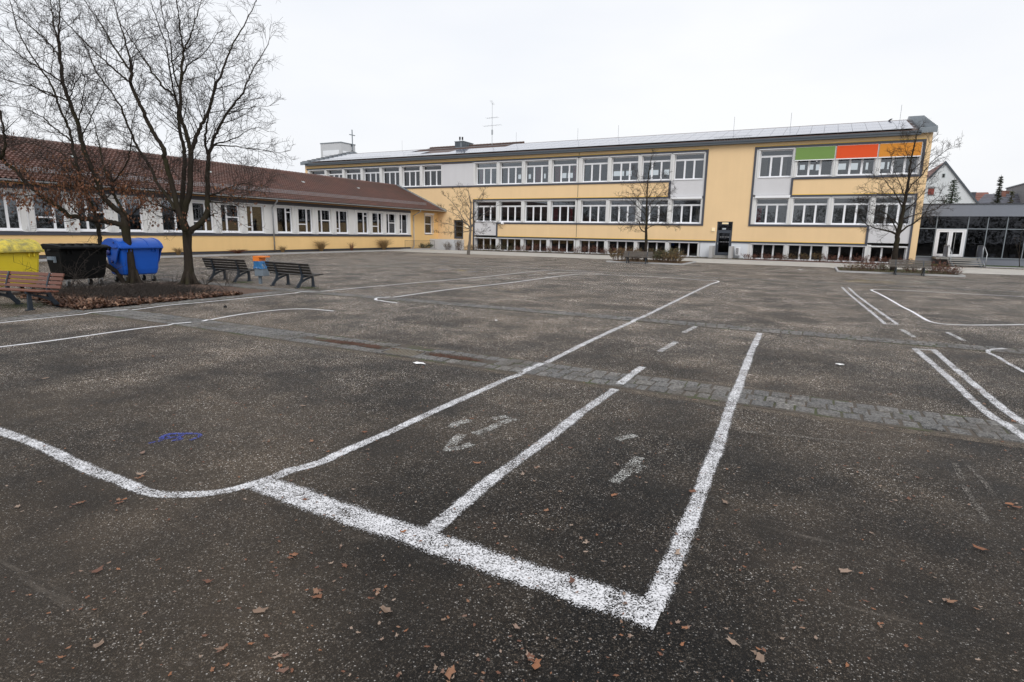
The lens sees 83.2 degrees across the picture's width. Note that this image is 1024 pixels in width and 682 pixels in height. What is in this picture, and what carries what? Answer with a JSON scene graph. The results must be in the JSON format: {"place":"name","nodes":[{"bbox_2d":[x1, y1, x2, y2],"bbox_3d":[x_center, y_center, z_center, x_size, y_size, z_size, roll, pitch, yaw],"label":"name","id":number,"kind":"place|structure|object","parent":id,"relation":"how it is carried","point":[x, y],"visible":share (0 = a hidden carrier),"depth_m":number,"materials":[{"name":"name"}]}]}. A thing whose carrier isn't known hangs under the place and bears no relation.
{"place":"outdoors","nodes":[
{"label":"outdoors","id":0,"kind":"place"},
{"bbox_2d":[320,142,354,156],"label":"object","id":1,"kind":"structure","parent":0,"point":[331,148],"depth_m":141.00,"materials":[{"name":"metal"}]},
{"bbox_2d":[430,239,463,249],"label":"entrance ramp","id":2,"kind":"structure","parent":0,"point":[439,245],"depth_m":62.17,"materials":[{"name":"concrete"}]},
{"bbox_2d":[0,251,1023,681],"bbox_3d":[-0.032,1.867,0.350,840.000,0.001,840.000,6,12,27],"label":"ground","id":3,"kind":"structure","parent":0,"point":[112,401],"depth_m":4.43,"materials":[{"name":"grey asphalt"}]},
{"bbox_2d":[0,239,43,292],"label":"waste container","id":4,"kind":"object","parent":3,"relation":"on","point":[29,250],"visible":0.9,"depth_m":15.57,"materials":[{"name":"yellow plastic"}]},
{"bbox_2d":[0,271,64,310],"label":"park bench","id":5,"kind":"object","parent":3,"relation":"on","point":[38,278],"visible":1,"depth_m":13.43,"materials":[{"name":"brown wood"}]},
{"bbox_2d":[0,0,124,282],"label":"bare tree","id":6,"kind":"object","parent":3,"relation":"on","point":[121,279],"visible":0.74,"depth_m":19.21,"materials":[{"name":"brown plant"}]},
{"bbox_2d":[40,243,110,287],"bbox_3d":[-13.706,-2.398,18.204,1.227,1.342,1.560,6,12,27],"label":"waste container","id":7,"kind":"object","parent":3,"relation":"on","point":[65,254],"visible":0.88,"depth_m":17.80,"materials":[{"name":"black plastic"}]},
{"bbox_2d":[0,0,188,283],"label":"bare tree","id":8,"kind":"object","parent":3,"relation":"on","point":[123,224],"visible":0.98,"depth_m":18.64,"materials":[{"name":"brown plant"}]},
{"bbox_2d":[102,238,162,281],"bbox_3d":[-13.235,-2.843,20.154,1.177,1.516,1.580,6,12,27],"label":"waste container","id":9,"kind":"object","parent":3,"relation":"on","point":[147,253],"visible":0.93,"depth_m":19.85,"materials":[{"name":"blue plastic"}]},
{"bbox_2d":[5,282,269,305],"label":"soil","id":10,"kind":"structure","parent":3,"relation":"on","point":[243,290],"depth_m":18.12,"materials":[{"name":"brown soil"}]},
{"bbox_2d":[47,261,125,291],"bbox_3d":[-11.685,-1.821,15.933,1.759,1.129,2.120,-6,13,-33],"label":"bare bramble","id":11,"kind":"object","parent":10,"relation":"on","point":[73,277],"visible":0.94,"depth_m":16.04,"materials":[{"name":"brown plant"}]},
{"bbox_2d":[17,280,232,300],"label":"undergrowth","id":12,"kind":"object","parent":10,"relation":"on","point":[143,290],"visible":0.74,"depth_m":16.12,"materials":[{"name":"brown plant"}]},
{"bbox_2d":[15,290,242,309],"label":"leaf litter","id":13,"kind":"object","parent":10,"relation":"on","point":[80,302],"visible":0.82,"depth_m":14.35,"materials":[{"name":"brown plant"}]},
{"bbox_2d":[21,0,297,284],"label":"bare tree","id":14,"kind":"object","parent":10,"relation":"on","point":[181,204],"visible":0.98,"depth_m":18.49,"materials":[{"name":"brown plant"}]},
{"bbox_2d":[0,290,291,321],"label":"sett border","id":15,"kind":"object","parent":3,"relation":"on","point":[33,316],"visible":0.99,"depth_m":13.75,"materials":[{"name":"stone"}]},
{"bbox_2d":[0,309,331,346],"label":"painted line","id":16,"kind":"object","parent":3,"relation":"on","point":[145,327],"visible":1,"depth_m":10.85,"materials":[{"name":"paint"}]},
{"bbox_2d":[39,249,406,261],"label":"gravel kerb","id":17,"kind":"structure","parent":3,"relation":"on","point":[173,256],"depth_m":43.04,"materials":[{"name":"concrete"}]},
{"bbox_2d":[0,134,446,257],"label":"wing","id":18,"kind":"structure","parent":3,"relation":"on","point":[300,211],"depth_m":43.25,"materials":[{"name":"white paint"}]},
{"bbox_2d":[0,188,23,230],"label":"window","id":19,"kind":"structure","parent":18,"relation":"in","point":[8,228],"depth_m":29.95,"materials":[{"name":"white glass"}]},
{"bbox_2d":[24,189,69,231],"bbox_3d":[-25.300,-7.070,31.373,0.280,2.170,2.180,6,12,27],"label":"window","id":20,"kind":"structure","parent":18,"relation":"in","point":[54,224],"depth_m":31.61,"materials":[{"name":"white plastic"}]},
{"bbox_2d":[69,192,109,231],"bbox_3d":[-24.332,-7.397,33.207,0.280,2.170,2.180,6,12,27],"label":"window","id":21,"kind":"structure","parent":18,"relation":"in","point":[88,229],"depth_m":33.26,"materials":[{"name":"white plastic"}]},
{"bbox_2d":[155,198,181,232],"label":"window","id":22,"kind":"structure","parent":18,"relation":"in","point":[173,230],"depth_m":37.62,"materials":[{"name":"white glass"}]},
{"bbox_2d":[188,200,215,232],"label":"window","id":23,"kind":"structure","parent":18,"relation":"in","point":[198,207],"depth_m":39.30,"materials":[{"name":"white glass"}]},
{"bbox_2d":[216,201,241,232],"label":"window","id":24,"kind":"structure","parent":18,"relation":"in","point":[226,223],"depth_m":41.26,"materials":[{"name":"white glass"}]},
{"bbox_2d":[242,203,263,232],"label":"window","id":25,"kind":"structure","parent":18,"relation":"in","point":[258,214],"depth_m":43.07,"materials":[{"name":"white glass"}]},
{"bbox_2d":[273,205,294,233],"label":"window","id":26,"kind":"structure","parent":18,"relation":"in","point":[284,221],"depth_m":45.45,"materials":[{"name":"clear glass"}]},
{"bbox_2d":[294,206,313,233],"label":"window","id":27,"kind":"structure","parent":18,"relation":"in","point":[304,214],"depth_m":47.26,"materials":[{"name":"clear glass"}]},
{"bbox_2d":[314,207,332,233],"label":"window","id":28,"kind":"structure","parent":18,"relation":"in","point":[323,215],"depth_m":49.10,"materials":[{"name":"clear glass"}]},
{"bbox_2d":[333,208,349,233],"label":"window","id":29,"kind":"structure","parent":18,"relation":"in","point":[341,216],"depth_m":50.93,"materials":[{"name":"clear glass"}]},
{"bbox_2d":[354,210,367,233],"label":"window","id":30,"kind":"structure","parent":18,"relation":"in","point":[361,216],"depth_m":53.26,"materials":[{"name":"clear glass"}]},
{"bbox_2d":[369,211,383,233],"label":"window","id":31,"kind":"structure","parent":18,"relation":"in","point":[376,217],"depth_m":55.02,"materials":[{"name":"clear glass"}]},
{"bbox_2d":[384,212,397,234],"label":"window","id":32,"kind":"structure","parent":18,"relation":"in","point":[390,217],"depth_m":56.78,"materials":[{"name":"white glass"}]},
{"bbox_2d":[397,212,409,234],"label":"window","id":33,"kind":"structure","parent":18,"relation":"in","point":[403,217],"depth_m":58.53,"materials":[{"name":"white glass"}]},
{"bbox_2d":[424,213,433,233],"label":"narrow window","id":34,"kind":"structure","parent":18,"relation":"in","point":[427,216],"depth_m":62.72,"materials":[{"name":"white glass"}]},
{"bbox_2d":[202,258,253,282],"bbox_3d":[-10.350,-2.605,21.089,2.200,0.814,0.800,6,12,25],"label":"park bench","id":35,"kind":"object","parent":3,"relation":"on","point":[211,263],"visible":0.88,"depth_m":20.95,"materials":[{"name":"black wood"}]},
{"bbox_2d":[253,256,269,283],"bbox_3d":[-8.748,-2.485,20.150,0.462,0.970,0.409,4,11,15],"label":"litter bin","id":36,"kind":"object","parent":3,"relation":"on","point":[260,268],"visible":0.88,"depth_m":19.99,"materials":[{"name":"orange metal"}]},
{"bbox_2d":[0,270,572,322],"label":"painted line","id":37,"kind":"object","parent":3,"relation":"on","point":[228,299],"visible":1,"depth_m":15.09,"materials":[{"name":"paint"}]},
{"bbox_2d":[265,261,322,288],"bbox_3d":[-7.405,-2.245,19.437,2.200,0.814,0.800,7,12,31],"label":"park bench","id":38,"kind":"object","parent":3,"relation":"on","point":[277,270],"visible":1,"depth_m":19.28,"materials":[{"name":"black wood"}]},
{"bbox_2d":[0,284,710,497],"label":"painted line","id":39,"kind":"object","parent":3,"relation":"on","point":[134,484],"visible":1,"depth_m":4.87,"materials":[{"name":"white paint"}]},
{"bbox_2d":[252,480,663,628],"bbox_3d":[-0.578,1.238,3.631,3.032,0.001,0.332,7,12,29],"label":"painted line","id":40,"kind":"object","parent":3,"relation":"on","point":[376,528],"visible":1,"depth_m":3.40,"materials":[{"name":"paint"}]},
{"bbox_2d":[130,309,797,394],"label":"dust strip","id":41,"kind":"object","parent":3,"relation":"on","point":[498,356],"visible":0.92,"depth_m":8.81,"materials":[{"name":"soil"}]},
{"bbox_2d":[402,253,532,258],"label":"sand","id":42,"kind":"structure","parent":3,"relation":"on","point":[484,256],"depth_m":47.01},
{"bbox_2d":[432,181,503,254],"bbox_3d":[-3.779,-10.361,48.977,6.316,6.129,3.042,2,11,6],"label":"young tree","id":43,"kind":"object","parent":42,"relation":"on","point":[469,231],"visible":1,"depth_m":48.91,"materials":[{"name":"brown plant"}]},
{"bbox_2d":[1,299,1023,681],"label":"fallen leaves","id":44,"kind":"object","parent":3,"relation":"on","point":[529,655],"visible":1,"depth_m":3.07,"materials":[{"name":"brown plant"}]},
{"bbox_2d":[422,366,645,536],"bbox_3d":[0.661,0.799,6.043,0.217,0.018,5.520,6,12,26],"label":"painted line","id":45,"kind":"object","parent":3,"relation":"on","point":[566,422],"visible":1,"depth_m":4.66,"materials":[{"name":"white paint"}]},
{"bbox_2d":[85,314,1023,447],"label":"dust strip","id":46,"kind":"object","parent":3,"relation":"on","point":[794,414],"visible":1,"depth_m":6.86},
{"bbox_2d":[88,309,1023,444],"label":"sett gutter","id":47,"kind":"object","parent":3,"relation":"on","point":[969,427],"visible":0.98,"depth_m":7.35,"materials":[{"name":"stone"}]},
{"bbox_2d":[313,338,489,360],"bbox_3d":[-2.077,0.116,9.428,4.139,0.020,0.431,6,12,27],"label":"silt","id":48,"kind":"object","parent":47,"relation":"on","point":[378,346],"visible":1,"depth_m":9.45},
{"bbox_2d":[375,347,430,357],"bbox_3d":[-1.727,0.199,9.157,0.720,0.060,0.500,6,12,27],"label":"paving patch","id":49,"kind":"object","parent":47,"relation":"in","point":[407,352],"visible":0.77,"depth_m":9.14,"materials":[{"name":"stone"}]},
{"bbox_2d":[149,278,1023,354],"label":"sett strip","id":50,"kind":"object","parent":3,"relation":"on","point":[851,337],"visible":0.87,"depth_m":12.75,"materials":[{"name":"stone"}]},
{"bbox_2d":[300,107,937,263],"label":"school building","id":51,"kind":"structure","parent":3,"relation":"on","point":[759,191],"depth_m":52.73,"materials":[{"name":"yellow paint"}]},
{"bbox_2d":[361,167,379,181],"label":"window","id":52,"kind":"structure","parent":51,"relation":"in","point":[372,174],"depth_m":67.78,"materials":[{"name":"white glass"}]},
{"bbox_2d":[380,166,399,184],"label":"window","id":53,"kind":"structure","parent":51,"relation":"in","point":[391,175],"depth_m":66.51,"materials":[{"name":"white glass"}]},
{"bbox_2d":[400,165,419,186],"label":"window","id":54,"kind":"structure","parent":51,"relation":"in","point":[411,174],"depth_m":65.28,"materials":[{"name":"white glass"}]},
{"bbox_2d":[421,164,441,186],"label":"window","id":55,"kind":"structure","parent":51,"relation":"in","point":[432,174],"depth_m":63.97,"materials":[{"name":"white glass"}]},
{"bbox_2d":[474,237,495,249],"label":"basement window","id":56,"kind":"structure","parent":51,"relation":"in","point":[485,240],"depth_m":62.20,"materials":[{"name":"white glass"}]},
{"bbox_2d":[497,238,520,250],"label":"basement window","id":57,"kind":"structure","parent":51,"relation":"in","point":[507,241],"depth_m":60.91,"materials":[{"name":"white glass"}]},
{"bbox_2d":[497,200,521,221],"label":"window","id":58,"kind":"structure","parent":51,"relation":"in","point":[499,200],"depth_m":60.14,"materials":[{"name":"white plastic"}]},
{"bbox_2d":[498,160,522,184],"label":"window","id":59,"kind":"structure","parent":51,"relation":"in","point":[509,167],"depth_m":59.45,"materials":[{"name":"white plastic"}]},
{"bbox_2d":[522,238,546,251],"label":"basement window","id":60,"kind":"structure","parent":51,"relation":"in","point":[530,241],"depth_m":59.52,"materials":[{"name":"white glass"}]},
{"bbox_2d":[522,200,547,222],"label":"window","id":61,"kind":"structure","parent":51,"relation":"in","point":[533,206],"depth_m":58.79,"materials":[{"name":"white plastic"}]},
{"bbox_2d":[523,159,549,183],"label":"window","id":62,"kind":"structure","parent":51,"relation":"in","point":[534,166],"depth_m":58.12,"materials":[{"name":"white plastic"}]},
{"bbox_2d":[548,239,574,252],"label":"basement window","id":63,"kind":"structure","parent":51,"relation":"in","point":[568,244],"depth_m":58.13,"materials":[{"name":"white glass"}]},
{"bbox_2d":[549,200,575,222],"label":"window","id":64,"kind":"structure","parent":51,"relation":"in","point":[559,206],"depth_m":57.57,"materials":[{"name":"white plastic"}]},
{"bbox_2d":[550,158,577,182],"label":"window","id":65,"kind":"structure","parent":51,"relation":"in","point":[561,165],"depth_m":56.78,"materials":[{"name":"white plastic"}]},
{"bbox_2d":[578,239,604,253],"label":"basement window","id":66,"kind":"structure","parent":51,"relation":"in","point":[600,243],"depth_m":56.76,"materials":[{"name":"white glass"}]},
{"bbox_2d":[579,199,606,222],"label":"window","id":67,"kind":"structure","parent":51,"relation":"in","point":[590,206],"depth_m":56.07,"materials":[{"name":"white plastic"}]},
{"bbox_2d":[580,156,608,182],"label":"window","id":68,"kind":"structure","parent":51,"relation":"in","point":[591,164],"depth_m":55.40,"materials":[{"name":"white plastic"}]},
{"bbox_2d":[606,240,634,253],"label":"basement window","id":69,"kind":"structure","parent":51,"relation":"in","point":[612,243],"depth_m":55.42,"materials":[{"name":"white glass"}]},
{"bbox_2d":[607,199,636,222],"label":"window","id":70,"kind":"structure","parent":51,"relation":"in","point":[608,199],"depth_m":54.86,"materials":[{"name":"white glass"}]},
{"bbox_2d":[609,155,639,181],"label":"window","id":71,"kind":"structure","parent":51,"relation":"in","point":[630,162],"depth_m":54.09,"materials":[{"name":"white plastic"}]},
{"bbox_2d":[635,241,665,254],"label":"basement window","id":72,"kind":"structure","parent":51,"relation":"in","point":[653,245],"depth_m":54.04,"materials":[{"name":"clear glass"}]},
{"bbox_2d":[639,153,671,180],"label":"window","id":73,"kind":"structure","parent":51,"relation":"in","point":[661,161],"depth_m":52.66,"materials":[{"name":"white plastic"}]},
{"bbox_2d":[667,241,698,256],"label":"basement window","id":74,"kind":"structure","parent":51,"relation":"in","point":[690,248],"depth_m":52.70,"materials":[{"name":"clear glass"}]},
{"bbox_2d":[670,196,701,223],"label":"window","id":75,"kind":"structure","parent":51,"relation":"in","point":[675,197],"depth_m":51.96,"materials":[{"name":"white glass"}]},
{"bbox_2d":[672,152,705,179],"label":"window","id":76,"kind":"structure","parent":51,"relation":"in","point":[684,160],"depth_m":51.36,"materials":[{"name":"white glass"}]},
{"bbox_2d":[715,222,732,254],"bbox_3d":[18.706,-9.047,50.846,1.300,2.900,0.120,6,12,27],"label":"door","id":77,"kind":"structure","parent":51,"relation":"in","point":[724,231],"depth_m":50.88,"materials":[{"name":"black glass"}]},
{"bbox_2d":[750,243,784,259],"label":"basement window","id":78,"kind":"structure","parent":51,"relation":"in","point":[772,249],"depth_m":49.63,"materials":[{"name":"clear glass"}]},
{"bbox_2d":[755,195,789,224],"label":"window","id":79,"kind":"structure","parent":51,"relation":"in","point":[756,196],"depth_m":48.77,"materials":[{"name":"white glass"}]},
{"bbox_2d":[757,147,794,177],"bbox_3d":[22.015,-14.833,48.113,2.740,2.350,0.500,6,12,27],"label":"window","id":80,"kind":"structure","parent":51,"relation":"in","point":[781,156],"depth_m":48.18,"materials":[{"name":"white glass"}]},
{"bbox_2d":[786,244,824,260],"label":"basement window","id":81,"kind":"structure","parent":51,"relation":"in","point":[806,249],"depth_m":48.30,"materials":[{"name":"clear glass"}]},
{"bbox_2d":[789,197,829,224],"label":"window","id":82,"kind":"structure","parent":51,"relation":"in","point":[804,204],"depth_m":47.56,"materials":[{"name":"white glass"}]},
{"bbox_2d":[794,146,835,176],"bbox_3d":[24.578,-14.545,46.811,2.820,2.350,0.500,6,12,27],"label":"window","id":83,"kind":"structure","parent":51,"relation":"in","point":[819,175],"depth_m":46.93,"materials":[{"name":"green glass"}]},
{"bbox_2d":[824,245,865,262],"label":"basement window","id":84,"kind":"structure","parent":51,"relation":"in","point":[847,251],"depth_m":46.97,"materials":[{"name":"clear glass"}]},
{"bbox_2d":[829,196,871,224],"bbox_3d":[27.098,-10.441,46.211,2.790,2.250,0.500,6,12,27],"label":"window","id":85,"kind":"structure","parent":51,"relation":"in","point":[844,204],"depth_m":46.32,"materials":[{"name":"clear glass"}]},
{"bbox_2d":[834,144,878,175],"bbox_3d":[27.164,-14.254,45.497,2.790,2.350,0.500,6,12,27],"label":"window","id":86,"kind":"structure","parent":51,"relation":"in","point":[850,160],"depth_m":45.63,"materials":[{"name":"red glass"}]},
{"bbox_2d":[867,246,907,262],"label":"basement window","id":87,"kind":"structure","parent":51,"relation":"in","point":[876,251],"depth_m":45.76,"materials":[{"name":"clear glass"}]},
{"bbox_2d":[870,196,914,224],"bbox_3d":[29.626,-10.157,44.926,2.690,2.250,0.500,6,12,27],"label":"window","id":88,"kind":"structure","parent":51,"relation":"in","point":[898,204],"depth_m":44.94,"materials":[{"name":"clear glass"}]},
{"bbox_2d":[877,141,922,174],"bbox_3d":[29.692,-13.970,44.212,2.690,2.350,0.500,6,12,27],"label":"window","id":89,"kind":"structure","parent":51,"relation":"in","point":[905,159],"depth_m":44.31,"materials":[{"name":"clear glass"}]},
{"bbox_2d":[622,251,652,263],"bbox_3d":[8.558,-5.702,39.366,2.000,0.814,0.800,6,12,25],"label":"park bench","id":90,"kind":"object","parent":3,"relation":"on","point":[636,254],"visible":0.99,"depth_m":39.39,"materials":[{"name":"grey wood"}]},
{"bbox_2d":[606,259,695,264],"bbox_3d":[10.119,-5.705,41.609,5.300,0.140,4.800,6,12,27],"label":"kerb bed","id":91,"kind":"object","parent":3,"relation":"on","point":[652,262],"visible":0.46,"depth_m":39.51,"materials":[{"name":"concrete"}]},
{"bbox_2d":[615,150,681,260],"bbox_3d":[9.646,-9.502,40.664,5.179,7.959,2.599,2,11,3],"label":"young tree","id":92,"kind":"object","parent":91,"relation":"on","point":[645,223],"visible":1,"depth_m":40.67,"materials":[{"name":"brown plant"}]},
{"bbox_2d":[644,332,762,611],"bbox_3d":[2.870,0.598,7.317,0.192,0.018,9.809,6,12,25],"label":"painted line","id":93,"kind":"object","parent":3,"relation":"on","point":[660,588],"visible":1,"depth_m":4.05,"materials":[{"name":"white paint"}]},
{"bbox_2d":[384,261,1023,292],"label":"sett line","id":94,"kind":"object","parent":3,"relation":"on","point":[728,278],"visible":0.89,"depth_m":26.58,"materials":[{"name":"stone"}]},
{"bbox_2d":[708,246,733,258],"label":"door steps","id":95,"kind":"structure","parent":3,"relation":"on","point":[728,256],"depth_m":49.98,"materials":[{"name":"concrete"}]},
{"bbox_2d":[835,267,965,276],"bbox_3d":[22.631,-4.101,34.198,6.000,0.140,4.900,6,12,27],"label":"kerb bed","id":96,"kind":"object","parent":3,"relation":"on","point":[838,270],"visible":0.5,"depth_m":32.02,"materials":[{"name":"concrete"}]},
{"bbox_2d":[837,267,960,274],"bbox_3d":[22.621,-4.136,34.188,5.761,0.191,4.591,6,12,27],"label":"ground cover","id":97,"kind":"object","parent":96,"relation":"on","point":[879,270],"visible":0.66,"depth_m":33.63,"materials":[{"name":"brown soil"}]},
{"bbox_2d":[848,118,963,270],"bbox_3d":[22.735,-8.367,33.448,7.270,8.847,3.417,1,11,1],"label":"young tree","id":98,"kind":"object","parent":96,"relation":"on","point":[899,230],"visible":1,"depth_m":33.43,"materials":[{"name":"brown plant"}]},
{"bbox_2d":[888,259,931,275],"bbox_3d":[21.759,-4.011,31.550,1.950,0.814,0.800,6,12,26],"label":"park bench","id":99,"kind":"object","parent":3,"relation":"on","point":[908,264],"visible":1,"depth_m":31.56,"materials":[{"name":"wood"}]},
{"bbox_2d":[923,161,978,203],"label":"gable house","id":100,"kind":"structure","parent":3,"relation":"on","point":[947,174],"depth_m":67.24,"materials":[{"name":"white paint"}]},
{"bbox_2d":[943,178,960,202],"bbox_3d":[39.753,-10.997,52.467,4.246,7.451,4.600,6,12,27],"label":"spruce tree","id":101,"kind":"object","parent":3,"relation":"on","point":[950,200],"visible":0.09,"depth_m":52.04,"materials":[{"name":"green plant"}]},
{"bbox_2d":[932,245,987,267],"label":"pavilion steps","id":102,"kind":"structure","parent":3,"relation":"on","point":[978,254],"depth_m":43.28,"materials":[{"name":"concrete"}]},
{"bbox_2d":[912,348,1023,439],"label":"painted line","id":103,"kind":"object","parent":3,"relation":"on","point":[1017,418],"visible":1,"depth_m":7.25,"materials":[{"name":"white paint"}]},
{"bbox_2d":[915,203,1023,266],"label":"glass pavilion","id":104,"kind":"structure","parent":3,"relation":"on","point":[963,230],"depth_m":44.38,"materials":[{"name":"black glass"}]},
{"bbox_2d":[933,229,966,256],"bbox_3d":[34.326,-7.692,45.214,1.920,2.120,0.208,6,12,27],"label":"double door","id":105,"kind":"structure","parent":104,"relation":"in","point":[955,238],"depth_m":45.19,"materials":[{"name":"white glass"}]},
{"bbox_2d":[978,191,1019,202],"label":"grey roof house","id":106,"kind":"structure","parent":3,"relation":"on","point":[989,198],"depth_m":76.07,"materials":[{"name":"tile"}]},
{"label":"soil bed","id":107,"kind":"structure","parent":3,"relation":"on","visible":0},
{"bbox_2d":[462,249,744,259],"bbox_3d":[7.410,-8.356,55.224,27.770,0.226,2.401,6,12,27],"label":"ground cover","id":108,"kind":"object","parent":107,"relation":"on","point":[596,254],"visible":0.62,"depth_m":55.49,"materials":[{"name":"grey gravel"}]},
{"bbox_2d":[744,258,888,264],"bbox_3d":[24.898,-6.376,46.336,11.557,0.200,2.400,6,12,27],"label":"ground cover","id":109,"kind":"object","parent":107,"relation":"on","point":[815,261],"visible":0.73,"depth_m":46.21,"materials":[{"name":"brown soil"}]},
{"bbox_2d":[0,0,1023,193],"label":"sky","id":110,"kind":"structure","parent":0,"point":[401,75],"materials":[{"name":"white"}]},
{"bbox_2d":[400,250,1023,274],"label":"path","id":111,"kind":"structure","parent":0,"point":[975,270],"depth_m":44.63,"materials":[{"name":"grey concrete"}]},
{"bbox_2d":[1005,183,1023,202],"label":"grey gable house","id":112,"kind":"structure","parent":0,"point":[1018,189],"depth_m":75.52,"materials":[{"name":"paint"}]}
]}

